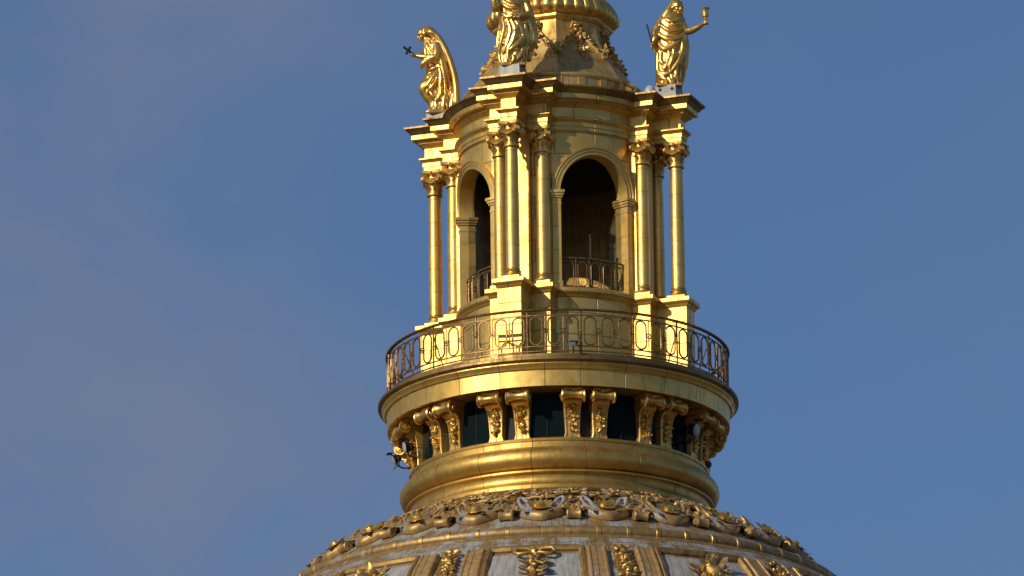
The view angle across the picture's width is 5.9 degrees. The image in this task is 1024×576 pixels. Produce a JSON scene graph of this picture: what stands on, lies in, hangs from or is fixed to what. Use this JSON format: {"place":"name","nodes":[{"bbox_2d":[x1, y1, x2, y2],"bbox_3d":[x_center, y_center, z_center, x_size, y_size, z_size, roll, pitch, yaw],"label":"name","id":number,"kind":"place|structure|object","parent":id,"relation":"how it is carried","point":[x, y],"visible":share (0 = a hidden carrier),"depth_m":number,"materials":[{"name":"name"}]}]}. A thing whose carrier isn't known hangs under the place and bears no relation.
{"place":"outdoors","nodes":[
{"label":"outdoors","id":0,"kind":"place"},
{"bbox_2d":[0,0,1023,575],"label":"sky","id":1,"kind":"structure","parent":0,"point":[214,214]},
{"label":"ground","id":2,"kind":"structure","parent":0,"visible":0},
{"bbox_2d":[296,0,836,575],"bbox_3d":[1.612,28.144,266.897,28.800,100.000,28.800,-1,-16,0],"label":"domed church","id":3,"kind":"structure","parent":2,"relation":"on","point":[566,140],"depth_m":271.80,"materials":[{"name":"metal"}]},
{"bbox_2d":[386,452,408,469],"bbox_3d":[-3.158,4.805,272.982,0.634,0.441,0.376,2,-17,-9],"label":"floodlight","id":4,"kind":"object","parent":3,"relation":"attached to","point":[396,459],"visible":1,"depth_m":272.93,"materials":[{"name":"black metal"}]},
{"bbox_2d":[398,437,416,458],"bbox_3d":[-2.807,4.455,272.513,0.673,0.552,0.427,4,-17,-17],"label":"floodlight","id":5,"kind":"object","parent":3,"relation":"attached to","point":[407,447],"visible":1,"depth_m":272.43,"materials":[{"name":"black metal"}]},
{"bbox_2d":[398,437,408,457],"bbox_3d":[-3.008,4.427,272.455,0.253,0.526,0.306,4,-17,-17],"label":"barn door","id":6,"kind":"structure","parent":5,"relation":"in","point":[401,439],"depth_m":272.43,"materials":[{"name":"black metal"}]},
{"bbox_2d":[422,421,432,461],"bbox_3d":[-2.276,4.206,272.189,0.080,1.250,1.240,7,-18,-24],"label":"window","id":7,"kind":"structure","parent":3,"relation":"in","point":[427,445],"depth_m":272.30,"materials":[{"name":"glass"}]},
{"bbox_2d":[403,26,459,113],"bbox_3d":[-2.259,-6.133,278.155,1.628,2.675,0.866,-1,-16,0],"label":"statue","id":8,"kind":"object","parent":3,"relation":"on","point":[439,88],"visible":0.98,"depth_m":277.83,"materials":[{"name":"gold metal"}]},
{"bbox_2d":[463,403,489,446],"bbox_3d":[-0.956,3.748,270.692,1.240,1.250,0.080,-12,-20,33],"label":"window","id":9,"kind":"structure","parent":3,"relation":"in","point":[476,426],"depth_m":270.71,"materials":[{"name":"glass"}]},
{"bbox_2d":[466,266,490,302],"bbox_3d":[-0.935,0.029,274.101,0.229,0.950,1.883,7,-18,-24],"label":"arch railing","id":10,"kind":"object","parent":3,"relation":"on","point":[472,285],"visible":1,"depth_m":274.00,"materials":[{"name":"metal"}]},
{"bbox_2d":[491,0,537,68],"bbox_3d":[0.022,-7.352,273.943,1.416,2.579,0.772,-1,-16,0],"label":"statue","id":11,"kind":"object","parent":3,"relation":"on","point":[517,38],"visible":1,"depth_m":273.67,"materials":[{"name":"gold metal"}]},
{"bbox_2d":[530,394,564,437],"bbox_3d":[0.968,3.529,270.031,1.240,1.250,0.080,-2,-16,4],"label":"window","id":12,"kind":"structure","parent":3,"relation":"in","point":[547,415],"depth_m":270.05,"materials":[{"name":"glass"}]},
{"bbox_2d":[385,308,729,390],"bbox_3d":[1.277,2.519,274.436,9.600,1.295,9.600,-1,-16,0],"label":"balcony railing","id":13,"kind":"object","parent":3,"relation":"on","point":[392,374],"visible":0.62,"depth_m":270.77,"materials":[{"name":"metal"}]},
{"bbox_2d":[568,339,578,352],"bbox_3d":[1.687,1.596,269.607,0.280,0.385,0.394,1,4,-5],"label":"spotlight","id":14,"kind":"object","parent":13,"relation":"attached to","point":[573,343],"visible":1,"depth_m":269.51,"materials":[{"name":"grey metal"}]},
{"bbox_2d":[588,234,592,286],"bbox_3d":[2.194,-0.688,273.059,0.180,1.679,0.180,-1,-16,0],"label":"iron post","id":15,"kind":"object","parent":3,"relation":"on","point":[590,236],"visible":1,"depth_m":273.10,"materials":[{"name":"black metal"}]},
{"bbox_2d":[562,257,622,291],"bbox_3d":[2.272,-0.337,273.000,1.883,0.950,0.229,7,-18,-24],"label":"arch railing","id":16,"kind":"object","parent":3,"relation":"on","point":[588,259],"visible":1,"depth_m":272.94,"materials":[{"name":"metal"}]},
{"bbox_2d":[607,397,636,441],"bbox_3d":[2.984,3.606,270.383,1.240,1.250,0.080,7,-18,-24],"label":"window","id":17,"kind":"structure","parent":3,"relation":"in","point":[621,421],"depth_m":270.38,"materials":[{"name":"glass"}]},
{"bbox_2d":[644,85,654,91],"bbox_3d":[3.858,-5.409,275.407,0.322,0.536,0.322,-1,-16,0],"label":"antenna dome","id":18,"kind":"structure","parent":3,"relation":"on","point":[649,88],"depth_m":275.33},
{"bbox_2d":[646,0,709,89],"bbox_3d":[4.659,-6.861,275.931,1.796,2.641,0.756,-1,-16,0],"label":"statue","id":19,"kind":"object","parent":3,"relation":"on","point":[671,31],"visible":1,"depth_m":275.72,"materials":[{"name":"gold metal"}]},
{"bbox_2d":[671,411,686,453],"bbox_3d":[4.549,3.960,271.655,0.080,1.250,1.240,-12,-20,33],"label":"window","id":20,"kind":"structure","parent":3,"relation":"in","point":[678,438],"depth_m":271.70,"materials":[{"name":"glass"}]},
{"bbox_2d":[684,418,705,443],"bbox_3d":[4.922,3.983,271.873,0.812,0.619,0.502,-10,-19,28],"label":"floodlight","id":21,"kind":"object","parent":3,"relation":"attached to","point":[693,429],"visible":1,"depth_m":271.75,"materials":[{"name":"black metal"}]},
{"bbox_2d":[691,418,705,442],"bbox_3d":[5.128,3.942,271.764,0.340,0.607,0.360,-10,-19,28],"label":"barn door","id":22,"kind":"structure","parent":21,"relation":"attached to","point":[699,419],"depth_m":271.70,"materials":[{"name":"black metal"}]},
{"bbox_2d":[705,461,711,467],"bbox_3d":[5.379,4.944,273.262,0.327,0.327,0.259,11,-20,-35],"label":"spotlight","id":23,"kind":"object","parent":3,"relation":"on","point":[708,464],"visible":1,"depth_m":273.19,"materials":[{"name":"black metal"}]}
]}

